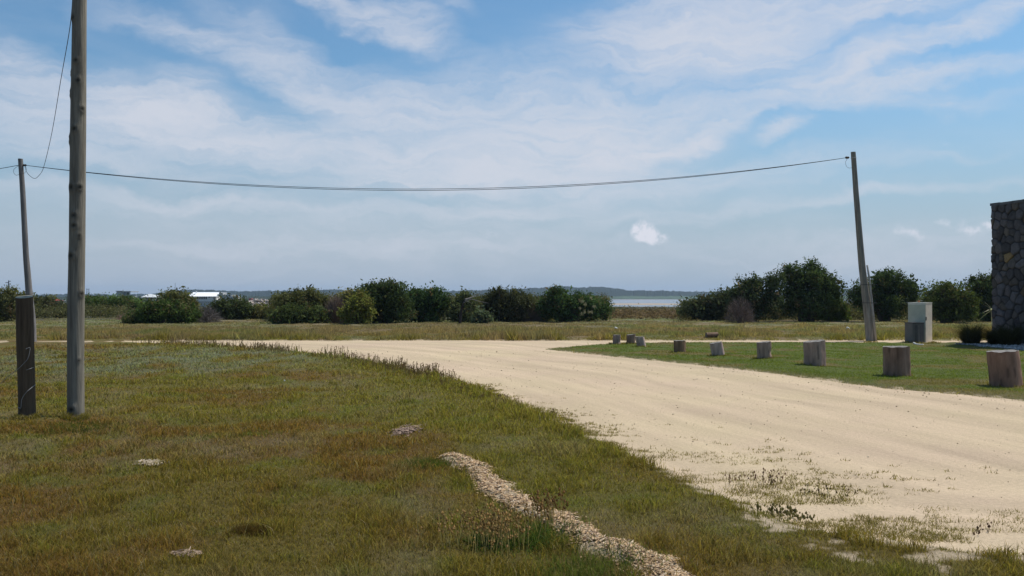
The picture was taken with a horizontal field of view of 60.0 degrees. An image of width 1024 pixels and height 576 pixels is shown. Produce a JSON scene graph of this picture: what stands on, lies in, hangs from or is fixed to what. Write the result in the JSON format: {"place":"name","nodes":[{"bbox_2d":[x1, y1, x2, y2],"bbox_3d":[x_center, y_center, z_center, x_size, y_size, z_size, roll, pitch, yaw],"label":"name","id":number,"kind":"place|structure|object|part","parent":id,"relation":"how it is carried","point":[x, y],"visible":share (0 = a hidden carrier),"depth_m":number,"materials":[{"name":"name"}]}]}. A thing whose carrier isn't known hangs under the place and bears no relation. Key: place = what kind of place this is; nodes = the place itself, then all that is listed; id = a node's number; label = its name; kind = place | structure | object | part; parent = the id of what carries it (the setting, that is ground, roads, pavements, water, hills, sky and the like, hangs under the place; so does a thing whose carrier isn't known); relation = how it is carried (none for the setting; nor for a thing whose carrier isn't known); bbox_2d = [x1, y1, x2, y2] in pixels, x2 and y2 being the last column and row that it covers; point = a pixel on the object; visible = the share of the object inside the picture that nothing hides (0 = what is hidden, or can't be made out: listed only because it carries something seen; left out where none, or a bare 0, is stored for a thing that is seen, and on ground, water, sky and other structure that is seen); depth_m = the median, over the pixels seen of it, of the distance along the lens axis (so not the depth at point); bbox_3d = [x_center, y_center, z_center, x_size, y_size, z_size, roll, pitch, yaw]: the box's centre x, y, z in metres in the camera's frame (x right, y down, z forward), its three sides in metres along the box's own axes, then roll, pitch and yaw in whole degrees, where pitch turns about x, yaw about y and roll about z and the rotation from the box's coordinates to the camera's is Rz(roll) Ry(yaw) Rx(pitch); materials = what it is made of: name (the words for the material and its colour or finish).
{"place":"outdoors","nodes":[
{"label":"outdoors","id":0,"kind":"place"},
{"bbox_2d":[34,296,481,300],"bbox_3d":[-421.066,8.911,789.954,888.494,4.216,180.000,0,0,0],"label":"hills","id":1,"kind":"structure","parent":0,"point":[247,298],"depth_m":772.72,"materials":[{"name":"green plant"}]},
{"bbox_2d":[35,286,970,296],"bbox_3d":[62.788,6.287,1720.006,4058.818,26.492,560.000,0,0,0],"label":"hills","id":2,"kind":"structure","parent":0,"point":[608,291],"depth_m":1659.55,"materials":[{"name":"green plant"}]},
{"bbox_2d":[0,301,1023,575],"bbox_3d":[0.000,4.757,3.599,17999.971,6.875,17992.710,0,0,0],"label":"ground","id":3,"kind":"structure","parent":0,"point":[380,495],"depth_m":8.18,"materials":[{"name":"green plant"}]},
{"bbox_2d":[0,284,23,321],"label":"bush","id":4,"kind":"object","parent":3,"relation":"on","point":[7,304],"visible":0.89,"depth_m":51.85,"materials":[{"name":"green plant"}]},
{"bbox_2d":[13,158,36,341],"bbox_3d":[-16.484,-1.230,30.003,0.809,6.302,0.266,0,0,0],"label":"utility pole","id":5,"kind":"object","parent":3,"relation":"on","point":[27,269],"visible":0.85,"depth_m":29.95,"materials":[{"name":"grey wood"}]},
{"bbox_2d":[25,9,71,178],"bbox_3d":[-10.900,-4.469,21.059,0.569,1.535,21.167,0,-1,-30],"label":"overhead cable","id":6,"kind":"object","parent":5,"relation":"attached to","point":[58,93],"visible":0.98,"depth_m":22.77,"materials":[{"name":"grey plastic"}]},
{"bbox_2d":[15,295,35,415],"bbox_3d":[-6.197,0.929,11.304,0.244,1.668,0.208,0,0,0],"label":"cut post","id":7,"kind":"object","parent":3,"relation":"on","point":[25,332],"visible":0.93,"depth_m":11.22,"materials":[{"name":"brown wood"}]},
{"bbox_2d":[0,347,29,383],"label":"loose wire","id":8,"kind":"object","parent":7,"relation":"hanging from","point":[19,367],"visible":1,"depth_m":11.18,"materials":[{"name":"black metal"}]},
{"bbox_2d":[19,289,59,318],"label":"bush","id":9,"kind":"object","parent":3,"relation":"on","point":[42,299],"visible":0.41,"depth_m":69.27,"materials":[{"name":"green plant"}]},
{"bbox_2d":[43,296,88,317],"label":"bush","id":10,"kind":"object","parent":3,"relation":"on","point":[61,302],"visible":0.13,"depth_m":69.25,"materials":[{"name":"green plant"}]},
{"bbox_2d":[67,0,86,416],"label":"utility pole","id":11,"kind":"object","parent":3,"relation":"on","point":[76,287],"visible":0.98,"depth_m":11.50,"materials":[{"name":"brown wood"}]},
{"bbox_2d":[13,415,150,437],"bbox_3d":[-5.294,1.640,10.662,1.960,0.136,1.631,0,0,0],"label":"grass tussock","id":12,"kind":"object","parent":3,"relation":"on","point":[74,425],"depth_m":10.46,"materials":[{"name":"green plant"}]},
{"bbox_2d":[85,292,116,317],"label":"bush","id":13,"kind":"object","parent":3,"relation":"on","point":[94,299],"visible":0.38,"depth_m":71.90,"materials":[{"name":"green plant"}]},
{"bbox_2d":[105,293,148,311],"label":"bush","id":14,"kind":"object","parent":3,"relation":"on","point":[133,301],"visible":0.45,"depth_m":71.90,"materials":[{"name":"green plant"}]},
{"bbox_2d":[116,290,138,298],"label":"tower house","id":15,"kind":"structure","parent":3,"relation":"on","point":[123,292],"depth_m":430.14,"materials":[{"name":"grey"}]},
{"bbox_2d":[143,294,157,300],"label":"pavilion","id":16,"kind":"structure","parent":3,"relation":"on","point":[151,296],"depth_m":329.97,"materials":[{"name":"white"}]},
{"bbox_2d":[134,459,169,466],"bbox_3d":[-3.495,1.685,8.562,0.352,0.066,0.303,0,-1,26],"label":"grit patch","id":17,"kind":"object","parent":3,"relation":"on","point":[144,461],"visible":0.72,"depth_m":8.55,"materials":[{"name":"grey gravel"}]},
{"bbox_2d":[118,294,203,323],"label":"bush","id":18,"kind":"object","parent":3,"relation":"on","point":[160,311],"visible":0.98,"depth_m":47.56,"materials":[{"name":"green plant"}]},
{"bbox_2d":[156,286,207,321],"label":"bush","id":19,"kind":"object","parent":3,"relation":"on","point":[176,295],"visible":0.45,"depth_m":51.76,"materials":[{"name":"green plant"}]},
{"bbox_2d":[169,546,201,556],"bbox_3d":[-1.988,1.619,5.422,0.215,0.045,0.155,0,0,10],"label":"grit patch","id":20,"kind":"object","parent":3,"relation":"on","point":[189,552],"visible":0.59,"depth_m":5.41,"materials":[{"name":"grey gravel"}]},
{"bbox_2d":[192,299,225,322],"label":"bare shrub","id":21,"kind":"object","parent":3,"relation":"on","point":[205,315],"visible":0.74,"depth_m":52.05,"materials":[{"name":"plant"}]},
{"bbox_2d":[190,291,239,306],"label":"white house","id":22,"kind":"structure","parent":3,"relation":"on","point":[204,296],"depth_m":349.99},
{"bbox_2d":[203,292,255,319],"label":"bush","id":23,"kind":"object","parent":3,"relation":"on","point":[234,307],"visible":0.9,"depth_m":57.79,"materials":[{"name":"green plant"}]},
{"bbox_2d":[181,428,285,441],"bbox_3d":[-3.251,1.680,10.241,1.297,0.086,1.148,0,-1,-33],"label":"grass tussock","id":24,"kind":"object","parent":3,"relation":"on","point":[240,433],"depth_m":10.18,"materials":[{"name":"green plant"}]},
{"bbox_2d":[225,520,281,538],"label":"grass tussock","id":25,"kind":"object","parent":3,"relation":"on","point":[251,529],"depth_m":5.82,"materials":[{"name":"green plant"}]},
{"bbox_2d":[246,298,270,306],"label":"rubble","id":26,"kind":"object","parent":3,"relation":"on","point":[259,301],"visible":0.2,"depth_m":332.71,"materials":[{"name":"stone"}]},
{"bbox_2d":[247,300,271,318],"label":"bush","id":27,"kind":"object","parent":3,"relation":"on","point":[259,307],"visible":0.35,"depth_m":58.81,"materials":[{"name":"green plant"}]},
{"bbox_2d":[263,301,333,323],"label":"bush","id":28,"kind":"object","parent":3,"relation":"on","point":[295,314],"visible":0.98,"depth_m":46.96,"materials":[{"name":"green plant"}]},
{"bbox_2d":[270,284,337,309],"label":"bush","id":29,"kind":"object","parent":3,"relation":"on","point":[308,295],"visible":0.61,"depth_m":49.62,"materials":[{"name":"green plant"}]},
{"bbox_2d":[321,292,347,323],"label":"bare shrub","id":30,"kind":"object","parent":3,"relation":"on","point":[336,318],"visible":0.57,"depth_m":47.75,"materials":[{"name":"plant"}]},
{"bbox_2d":[332,285,359,304],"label":"bush","id":31,"kind":"object","parent":3,"relation":"on","point":[344,294],"visible":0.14,"depth_m":50.70,"materials":[{"name":"green plant"}]},
{"bbox_2d":[336,287,381,323],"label":"bush","id":32,"kind":"object","parent":3,"relation":"on","point":[358,308],"visible":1,"depth_m":46.25,"materials":[{"name":"green plant"}]},
{"bbox_2d":[346,277,418,322],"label":"bush","id":33,"kind":"object","parent":3,"relation":"on","point":[392,303],"visible":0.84,"depth_m":47.57,"materials":[{"name":"green plant"}]},
{"bbox_2d":[387,423,422,436],"bbox_3d":[-1.229,1.640,10.227,0.434,0.083,0.883,0,0,0],"label":"rock","id":34,"kind":"object","parent":3,"relation":"on","point":[402,430],"visible":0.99,"depth_m":10.16,"materials":[{"name":"grey stone"}]},
{"bbox_2d":[358,455,469,472],"bbox_3d":[-0.912,1.625,8.286,1.092,0.132,0.717,0,0,0],"label":"grass tussock","id":35,"kind":"object","parent":3,"relation":"on","point":[433,460],"depth_m":8.29,"materials":[{"name":"plant"}]},
{"bbox_2d":[2,393,837,575],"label":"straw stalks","id":36,"kind":"object","parent":3,"relation":"on","point":[374,502],"visible":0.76,"depth_m":6.32,"materials":[{"name":"beige plant"}]},
{"bbox_2d":[404,280,453,322],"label":"bush","id":37,"kind":"object","parent":3,"relation":"on","point":[429,308],"visible":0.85,"depth_m":49.67,"materials":[{"name":"green plant"}]},
{"bbox_2d":[437,286,482,322],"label":"bush","id":38,"kind":"object","parent":3,"relation":"on","point":[452,312],"visible":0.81,"depth_m":49.68,"materials":[{"name":"green plant"}]},
{"bbox_2d":[458,292,485,323],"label":"dead tree","id":39,"kind":"object","parent":3,"relation":"on","point":[460,315],"visible":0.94,"depth_m":46.94,"materials":[{"name":"grey wood"}]},
{"bbox_2d":[467,305,497,322],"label":"pale shrub","id":40,"kind":"object","parent":3,"relation":"on","point":[482,316],"visible":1,"depth_m":47.06,"materials":[{"name":"green plant"}]},
{"bbox_2d":[415,498,552,562],"bbox_3d":[-0.169,1.564,5.791,0.916,0.274,0.829,0,0,0],"label":"dry weed clump","id":41,"kind":"object","parent":3,"relation":"on","point":[499,522],"visible":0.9,"depth_m":5.78,"materials":[{"name":"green plant"}]},
{"bbox_2d":[0,316,991,340],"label":"grass","id":42,"kind":"structure","parent":3,"relation":"on","point":[498,330],"depth_m":36.11,"materials":[{"name":"green plant"}]},
{"bbox_2d":[12,291,982,320],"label":"scrub","id":43,"kind":"object","parent":3,"relation":"on","point":[111,311],"visible":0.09,"depth_m":59.52,"materials":[{"name":"green plant"}]},
{"bbox_2d":[491,284,506,321],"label":"palm tuft","id":44,"kind":"object","parent":3,"relation":"on","point":[498,288],"visible":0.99,"depth_m":51.44,"materials":[{"name":"green plant"}]},
{"bbox_2d":[475,284,537,321],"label":"bush","id":45,"kind":"object","parent":3,"relation":"on","point":[512,303],"visible":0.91,"depth_m":51.62,"materials":[{"name":"green plant"}]},
{"bbox_2d":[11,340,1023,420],"bbox_3d":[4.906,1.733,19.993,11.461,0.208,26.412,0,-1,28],"label":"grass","id":46,"kind":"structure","parent":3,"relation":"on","point":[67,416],"depth_m":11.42,"materials":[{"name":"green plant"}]},
{"bbox_2d":[445,511,613,559],"bbox_3d":[0.089,1.598,5.866,1.108,0.221,0.921,0,0,-12],"label":"grass tussock","id":47,"kind":"object","parent":3,"relation":"on","point":[532,541],"depth_m":5.78,"materials":[{"name":"green plant"}]},
{"bbox_2d":[520,301,547,321],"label":"bare shrub","id":48,"kind":"object","parent":3,"relation":"on","point":[532,316],"visible":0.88,"depth_m":51.94,"materials":[{"name":"plant"}]},
{"bbox_2d":[516,302,552,321],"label":"bush","id":49,"kind":"object","parent":3,"relation":"on","point":[537,315],"visible":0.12,"depth_m":52.46,"materials":[{"name":"green plant"}]},
{"bbox_2d":[523,487,567,526],"bbox_3d":[0.232,1.534,6.186,0.309,0.258,0.323,0,0,0],"label":"dry weed clump","id":50,"kind":"object","parent":3,"relation":"on","point":[552,498],"visible":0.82,"depth_m":6.19,"materials":[{"name":"brown plant"}]},
{"bbox_2d":[439,451,695,575],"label":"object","id":51,"kind":"object","parent":3,"relation":"on","point":[492,481],"visible":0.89,"depth_m":5.97,"materials":[{"name":"beige gravel"}]},
{"bbox_2d":[533,285,616,321],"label":"bush","id":52,"kind":"object","parent":3,"relation":"on","point":[558,305],"visible":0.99,"depth_m":51.64,"materials":[{"name":"green plant"}]},
{"bbox_2d":[479,528,711,575],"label":"grass tussock","id":53,"kind":"object","parent":3,"relation":"on","point":[581,572],"depth_m":5.20,"materials":[{"name":"green plant"}]},
{"bbox_2d":[613,335,620,343],"bbox_3d":[3.362,1.691,28.503,0.266,0.380,0.253,0,0,0],"label":"log bollard","id":54,"kind":"object","parent":3,"relation":"on","point":[616,338],"visible":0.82,"depth_m":28.40,"materials":[{"name":"grey wood"}]},
{"bbox_2d":[626,334,634,343],"bbox_3d":[3.844,1.688,28.742,0.311,0.392,0.283,0,0,0],"label":"log bollard","id":55,"kind":"object","parent":3,"relation":"on","point":[630,338],"visible":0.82,"depth_m":28.64,"materials":[{"name":"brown wood"}]},
{"bbox_2d":[635,336,645,346],"bbox_3d":[3.958,1.697,27.222,0.379,0.416,0.300,0,0,0],"label":"log bollard","id":56,"kind":"object","parent":3,"relation":"on","point":[640,341],"visible":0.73,"depth_m":27.10,"materials":[{"name":"grey wood"}]},
{"bbox_2d":[674,340,685,351],"bbox_3d":[4.665,1.667,24.631,0.348,0.429,0.339,0,0,0],"label":"log bollard","id":57,"kind":"object","parent":3,"relation":"on","point":[679,345],"visible":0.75,"depth_m":24.50,"materials":[{"name":"brown wood"}]},
{"bbox_2d":[611,303,779,319],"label":"scrub","id":58,"kind":"object","parent":3,"relation":"on","point":[629,313],"visible":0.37,"depth_m":59.84,"materials":[{"name":"green plant"}]},
{"bbox_2d":[675,284,731,320],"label":"bush","id":59,"kind":"object","parent":3,"relation":"on","point":[710,307],"visible":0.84,"depth_m":53.64,"materials":[{"name":"green plant"}]},
{"bbox_2d":[705,332,718,337],"bbox_3d":[7.208,1.704,31.957,0.445,0.224,0.228,0,0,-9],"label":"fallen log","id":60,"kind":"object","parent":3,"relation":"on","point":[711,334],"visible":0.95,"depth_m":31.89,"materials":[{"name":"brown wood"}]},
{"bbox_2d":[710,341,724,355],"bbox_3d":[5.388,1.629,23.214,0.434,0.465,0.360,0,0,0],"label":"log bollard","id":61,"kind":"object","parent":3,"relation":"on","point":[716,348],"visible":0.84,"depth_m":23.07,"materials":[{"name":"grey wood"}]},
{"bbox_2d":[724,294,757,322],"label":"bare shrub","id":62,"kind":"object","parent":3,"relation":"on","point":[739,315],"visible":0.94,"depth_m":48.85,"materials":[{"name":"plant"}]},
{"bbox_2d":[723,467,785,487],"bbox_3d":[2.092,1.625,7.499,0.749,0.210,0.427,0,0,-15],"label":"sandy weed","id":63,"kind":"object","parent":3,"relation":"on","point":[769,477],"visible":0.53,"depth_m":7.46,"materials":[{"name":"green plant"}]},
{"bbox_2d":[722,269,788,321],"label":"bush","id":64,"kind":"object","parent":3,"relation":"on","point":[750,289],"visible":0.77,"depth_m":51.68,"materials":[{"name":"green plant"}]},
{"bbox_2d":[757,341,771,358],"bbox_3d":[6.285,1.572,22.079,0.384,0.498,0.387,0,0,0],"label":"log bollard","id":65,"kind":"object","parent":3,"relation":"on","point":[764,349],"visible":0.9,"depth_m":21.92,"materials":[{"name":"grey wood"}]},
{"bbox_2d":[734,502,815,524],"bbox_3d":[1.975,1.630,6.405,0.901,0.191,0.574,0,0,0],"label":"speckled weed","id":66,"kind":"object","parent":3,"relation":"on","point":[790,512],"visible":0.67,"depth_m":6.37,"materials":[{"name":"green plant"}]},
{"bbox_2d":[775,256,846,321],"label":"bush","id":67,"kind":"object","parent":3,"relation":"on","point":[806,291],"visible":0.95,"depth_m":52.55,"materials":[{"name":"green plant"}]},
{"bbox_2d":[803,339,825,366],"bbox_3d":[6.769,1.479,19.846,0.490,0.648,0.481,0,-1,-37],"label":"log bollard","id":68,"kind":"object","parent":3,"relation":"on","point":[814,352],"visible":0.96,"depth_m":19.66,"materials":[{"name":"grey wood"}]},
{"bbox_2d":[800,484,860,497],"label":"green weed","id":69,"kind":"object","parent":3,"relation":"on","point":[827,490],"visible":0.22,"depth_m":7.11,"materials":[{"name":"green plant"}]},
{"bbox_2d":[811,287,855,321],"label":"bush","id":70,"kind":"object","parent":3,"relation":"on","point":[842,313],"visible":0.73,"depth_m":52.56,"materials":[{"name":"green plant"}]},
{"bbox_2d":[845,152,876,340],"bbox_3d":[12.204,-1.432,31.013,1.088,6.666,0.496,0,0,0],"label":"utility pole","id":71,"kind":"object","parent":3,"relation":"on","point":[869,317],"visible":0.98,"depth_m":30.92,"materials":[{"name":"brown wood"}]},
{"bbox_2d":[27,158,842,190],"bbox_3d":[-2.384,-3.961,30.533,28.253,1.230,0.019,0,0,-2],"label":"overhead cable","id":72,"kind":"object","parent":71,"relation":"attached to","point":[442,190],"visible":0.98,"depth_m":30.53,"materials":[{"name":"grey plastic"}]},
{"bbox_2d":[843,266,927,321],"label":"bush","id":73,"kind":"object","parent":3,"relation":"on","point":[887,304],"visible":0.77,"depth_m":51.59,"materials":[{"name":"green plant"}]},
{"bbox_2d":[883,346,910,375],"bbox_3d":[7.617,1.474,17.546,0.526,0.655,0.532,0,0,0],"label":"log bollard","id":74,"kind":"object","parent":3,"relation":"on","point":[896,360],"visible":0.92,"depth_m":17.36,"materials":[{"name":"grey wood"}]},
{"bbox_2d":[904,322,923,342],"bbox_3d":[13.456,1.505,29.671,0.447,0.711,0.460,0,0,-12],"label":"junction box","id":75,"kind":"object","parent":3,"relation":"on","point":[914,331],"visible":0.84,"depth_m":29.48,"materials":[{"name":"metal"}]},
{"bbox_2d":[908,302,931,342],"bbox_3d":[13.866,1.176,30.106,0.612,1.376,0.621,0,-1,-45],"label":"meter cabinet","id":76,"kind":"object","parent":3,"relation":"on","point":[919,311],"visible":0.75,"depth_m":29.90,"materials":[{"name":"metal"}]},
{"bbox_3d":[13.655,1.191,29.917,0.561,1.250,0.012,0,-1,45],"label":"door","id":77,"kind":"part","parent":76,"relation":"part of","materials":[{"name":"metal"}]},
{"bbox_2d":[918,279,983,322],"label":"bush","id":78,"kind":"object","parent":3,"relation":"on","point":[951,302],"visible":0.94,"depth_m":49.52,"materials":[{"name":"green plant"}]},
{"bbox_2d":[949,321,987,343],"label":"grass tuft","id":79,"kind":"object","parent":3,"relation":"on","point":[967,334],"visible":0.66,"depth_m":28.42,"materials":[{"name":"green plant"}]},
{"bbox_2d":[957,269,992,320],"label":"bush","id":80,"kind":"object","parent":3,"relation":"on","point":[981,285],"visible":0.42,"depth_m":53.63,"materials":[{"name":"green plant"}]},
{"bbox_2d":[973,521,991,534],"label":"sparse weed","id":81,"kind":"object","parent":3,"relation":"on","point":[988,526],"visible":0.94,"depth_m":5.98,"materials":[{"name":"green plant"}]},
{"bbox_2d":[955,342,1023,350],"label":"gravel","id":82,"kind":"structure","parent":3,"relation":"on","point":[1006,346],"depth_m":26.94,"materials":[{"name":"grey gravel"}]},
{"bbox_2d":[976,327,1002,344],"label":"grass tuft","id":83,"kind":"object","parent":82,"relation":"on","point":[987,339],"visible":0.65,"depth_m":27.91,"materials":[{"name":"green plant"}]},
{"bbox_2d":[986,322,1023,344],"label":"grass tuft","id":84,"kind":"object","parent":82,"relation":"on","point":[1006,335],"visible":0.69,"depth_m":27.23,"materials":[{"name":"green plant"}]},
{"bbox_2d":[986,349,1022,387],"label":"log bollard","id":85,"kind":"object","parent":3,"relation":"on","point":[1004,368],"visible":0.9,"depth_m":15.34,"materials":[{"name":"brown wood"}]},
{"bbox_2d":[990,199,1023,343],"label":"stone wall","id":86,"kind":"structure","parent":3,"relation":"on","point":[1007,249],"depth_m":28.73,"materials":[{"name":"grey stone"}]},
{"bbox_2d":[0,0,1023,294],"label":"sky","id":87,"kind":"structure","parent":0,"point":[927,96],"materials":[{"name":"blue"}]},
{"bbox_2d":[47,340,1023,554],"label":"road","id":88,"kind":"structure","parent":0,"point":[869,424],"depth_m":10.92,"materials":[{"name":"beige sand"}]},
{"bbox_2d":[132,335,556,415],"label":"weeds","id":89,"kind":"object","parent":88,"relation":"on","point":[399,365],"visible":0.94,"depth_m":20.44,"materials":[{"name":"green plant"}]},
{"bbox_2d":[300,350,1021,547],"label":"pebbles","id":90,"kind":"object","parent":88,"relation":"on","point":[726,422],"visible":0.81,"depth_m":12.56,"materials":[{"name":"brown stone"}]},
{"bbox_2d":[467,383,1023,556],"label":"creeping grass","id":91,"kind":"structure","parent":88,"relation":"on","point":[778,499],"depth_m":7.00,"materials":[{"name":"plant"}]},
{"bbox_2d":[610,303,678,304],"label":"sandbar","id":92,"kind":"structure","parent":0,"point":[643,304],"depth_m":567.46,"materials":[{"name":"beige sand"}]},
{"bbox_2d":[607,299,922,306],"bbox_3d":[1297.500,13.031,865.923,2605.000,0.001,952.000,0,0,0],"label":"water","id":93,"kind":"structure","parent":0,"point":[670,301],"depth_m":844.67,"materials":[{"name":"blue liquid"}]},
{"bbox_2d":[610,296,920,298],"bbox_3d":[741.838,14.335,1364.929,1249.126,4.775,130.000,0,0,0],"label":"hills","id":94,"kind":"structure","parent":0,"point":[647,297],"depth_m":1331.97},
{"bbox_2d":[544,341,1023,400],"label":"grass","id":95,"kind":"structure","parent":0,"point":[858,377],"depth_m":21.13,"materials":[{"name":"green plant"}]}
]}

